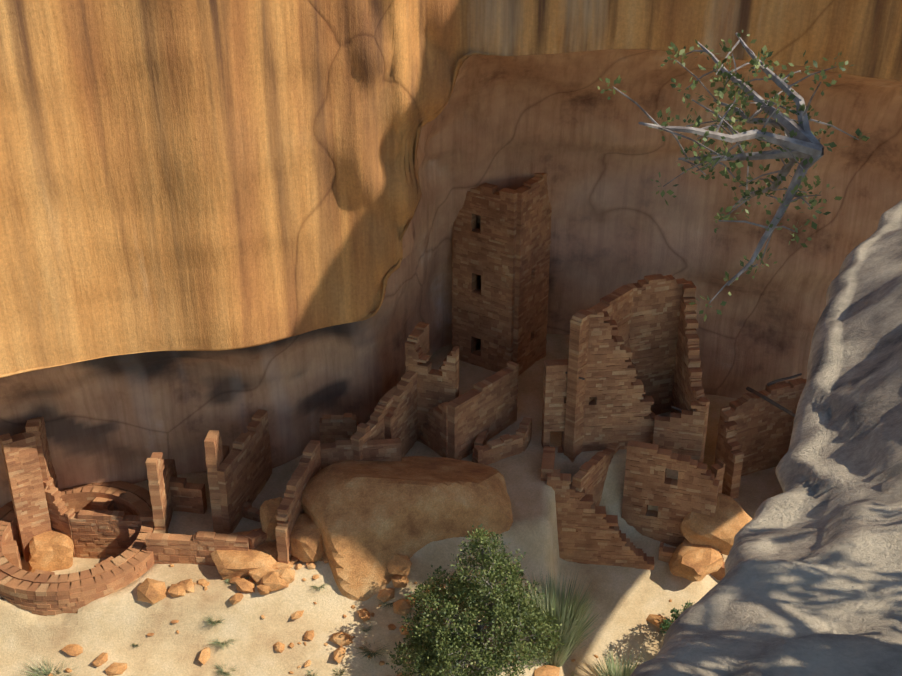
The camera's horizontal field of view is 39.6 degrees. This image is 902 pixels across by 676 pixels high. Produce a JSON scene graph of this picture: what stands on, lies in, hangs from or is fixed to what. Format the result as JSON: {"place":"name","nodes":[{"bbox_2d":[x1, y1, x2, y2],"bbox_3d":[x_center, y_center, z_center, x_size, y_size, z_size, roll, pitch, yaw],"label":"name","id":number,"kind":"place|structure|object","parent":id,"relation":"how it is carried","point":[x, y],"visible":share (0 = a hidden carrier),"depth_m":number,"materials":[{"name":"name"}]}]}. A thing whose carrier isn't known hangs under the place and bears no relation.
{"place":"outdoors","nodes":[
{"label":"outdoors","id":0,"kind":"place"},
{"bbox_2d":[0,334,782,675],"bbox_3d":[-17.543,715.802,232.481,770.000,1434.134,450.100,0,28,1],"label":"ground","id":1,"kind":"structure","parent":0,"point":[118,624],"depth_m":43.66,"materials":[{"name":"beige sand"}]},
{"bbox_2d":[20,655,80,675],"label":"tuft","id":2,"kind":"object","parent":1,"relation":"on","point":[38,670],"visible":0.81,"depth_m":41.80,"materials":[{"name":"green plant"}]},
{"bbox_2d":[28,529,73,572],"bbox_3d":[-14.769,7.809,46.230,1.722,1.341,1.526,-8,29,-15],"label":"boulder","id":3,"kind":"object","parent":1,"relation":"on","point":[52,550],"visible":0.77,"depth_m":45.74,"materials":[{"name":"stone"}]},
{"bbox_2d":[45,665,63,675],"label":"tuft","id":4,"kind":"object","parent":1,"relation":"on","point":[48,672],"visible":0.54,"depth_m":41.77,"materials":[{"name":"green plant"}]},
{"bbox_2d":[203,613,225,629],"bbox_3d":[-7.999,9.558,42.656,1.078,0.276,1.155,0,28,1],"label":"tuft","id":5,"kind":"object","parent":1,"relation":"on","point":[213,623],"visible":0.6,"depth_m":42.60,"materials":[{"name":"green plant"}]},
{"bbox_2d":[204,638,240,650],"bbox_3d":[-7.746,10.256,42.635,1.281,0.171,1.205,14,31,25],"label":"tuft","id":6,"kind":"object","parent":1,"relation":"on","point":[223,643],"visible":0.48,"depth_m":42.50,"materials":[{"name":"green plant"}]},
{"bbox_2d":[212,663,234,675],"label":"tuft","id":7,"kind":"object","parent":1,"relation":"on","point":[224,674],"visible":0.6,"depth_m":42.02,"materials":[{"name":"green plant"}]},
{"bbox_2d":[211,528,277,579],"bbox_3d":[-7.218,7.591,44.347,2.589,0.954,2.546,0,28,1],"label":"boulder","id":8,"kind":"object","parent":1,"relation":"on","point":[229,564],"visible":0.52,"depth_m":43.43,"materials":[{"name":"stone"}]},
{"bbox_2d":[260,497,282,540],"bbox_3d":[-6.189,6.558,44.652,1.230,1.756,1.110,-9,29,-16],"label":"boulder","id":9,"kind":"object","parent":1,"relation":"on","point":[268,514],"visible":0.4,"depth_m":44.18,"materials":[{"name":"stone"}]},
{"bbox_2d":[290,513,323,562],"bbox_3d":[-4.951,6.958,44.066,1.466,1.188,1.699,15,32,26],"label":"boulder","id":10,"kind":"object","parent":1,"relation":"on","point":[306,540],"visible":0.56,"depth_m":43.45,"materials":[{"name":"stone"}]},
{"bbox_2d":[310,583,327,590],"bbox_3d":[-4.597,8.552,43.374,0.857,0.102,0.890,0,28,1],"label":"tuft","id":11,"kind":"object","parent":1,"relation":"on","point":[313,586],"visible":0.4,"depth_m":43.29,"materials":[{"name":"green plant"}]},
{"bbox_2d":[332,667,344,675],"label":"tuft","id":12,"kind":"object","parent":1,"relation":"on","point":[340,670],"visible":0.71,"depth_m":41.98,"materials":[{"name":"green plant"}]},
{"bbox_2d":[48,554,671,675],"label":"talus stones","id":13,"kind":"object","parent":1,"relation":"on","point":[277,575],"visible":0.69,"depth_m":42.88,"materials":[{"name":"stone"}]},
{"bbox_2d":[352,640,390,661],"bbox_3d":[-2.652,10.535,42.509,1.480,0.254,1.550,0,28,1],"label":"tuft","id":14,"kind":"object","parent":1,"relation":"on","point":[372,653],"visible":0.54,"depth_m":42.44,"materials":[{"name":"green plant"}]},
{"bbox_2d":[380,600,395,608],"bbox_3d":[-2.136,9.149,43.623,1.084,0.129,1.128,0,28,1],"label":"tuft","id":15,"kind":"object","parent":1,"relation":"on","point":[391,603],"visible":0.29,"depth_m":43.48,"materials":[{"name":"green plant"}]},
{"bbox_2d":[0,173,806,615],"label":"masonry","id":16,"kind":"object","parent":1,"relation":"on","point":[634,361],"visible":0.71,"depth_m":48.05,"materials":[{"name":"stone"}]},
{"bbox_2d":[565,372,801,416],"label":"wooden beams","id":17,"kind":"structure","parent":16,"relation":"attached to","point":[769,400],"depth_m":49.67,"materials":[{"name":"brown wood"}]},
{"bbox_2d":[301,456,512,600],"bbox_3d":[-1.672,6.807,45.731,7.691,5.261,4.939,-9,29,-16],"label":"great boulder","id":18,"kind":"object","parent":1,"relation":"on","point":[370,519],"visible":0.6,"depth_m":43.65,"materials":[{"name":"stone"}]},
{"bbox_2d":[386,523,563,675],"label":"bush","id":19,"kind":"object","parent":1,"relation":"on","point":[505,609],"depth_m":40.59,"materials":[{"name":"green plant"}]},
{"bbox_2d":[522,567,599,666],"bbox_3d":[3.553,9.756,42.701,3.248,3.189,3.308,0,28,1],"label":"yucca plant","id":20,"kind":"object","parent":1,"relation":"on","point":[572,627],"visible":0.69,"depth_m":42.69,"materials":[{"name":"green plant"}]},
{"bbox_2d":[593,647,651,675],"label":"clump","id":21,"kind":"object","parent":1,"relation":"on","point":[621,671],"visible":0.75,"depth_m":45.21,"materials":[{"name":"green plant"}]},
{"bbox_2d":[659,600,692,636],"bbox_3d":[9.203,11.060,45.356,3.440,3.233,3.433,0,28,1],"label":"shrub foliage","id":22,"kind":"object","parent":1,"relation":"on","point":[676,615],"depth_m":45.37,"materials":[{"name":"green plant"}]},
{"bbox_2d":[669,538,723,581],"bbox_3d":[9.361,8.396,47.928,1.706,1.045,1.935,22,35,35],"label":"boulder","id":23,"kind":"object","parent":1,"relation":"on","point":[693,562],"depth_m":47.48,"materials":[{"name":"stone"}]},
{"bbox_2d":[680,493,751,554],"bbox_3d":[10.201,7.098,48.245,2.505,1.800,2.101,14,31,25],"label":"boulder","id":24,"kind":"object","parent":1,"relation":"on","point":[725,524],"depth_m":47.70,"materials":[{"name":"stone"}]},
{"bbox_2d":[0,0,901,507],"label":"cliff","id":25,"kind":"structure","parent":0,"point":[228,218],"depth_m":40.64,"materials":[{"name":"stone"}]},
{"bbox_2d":[597,30,869,321],"bbox_3d":[0.912,-0.530,3.942,0.724,0.780,0.888,12,30,21],"label":"tree","id":26,"kind":"object","parent":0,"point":[804,143],"depth_m":3.84,"materials":[{"name":"plant"}]},
{"bbox_2d":[630,199,901,675],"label":"rim rock","id":27,"kind":"object","parent":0,"point":[809,583],"visible":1,"depth_m":5.91,"materials":[{"name":"grey stone"}]}
]}

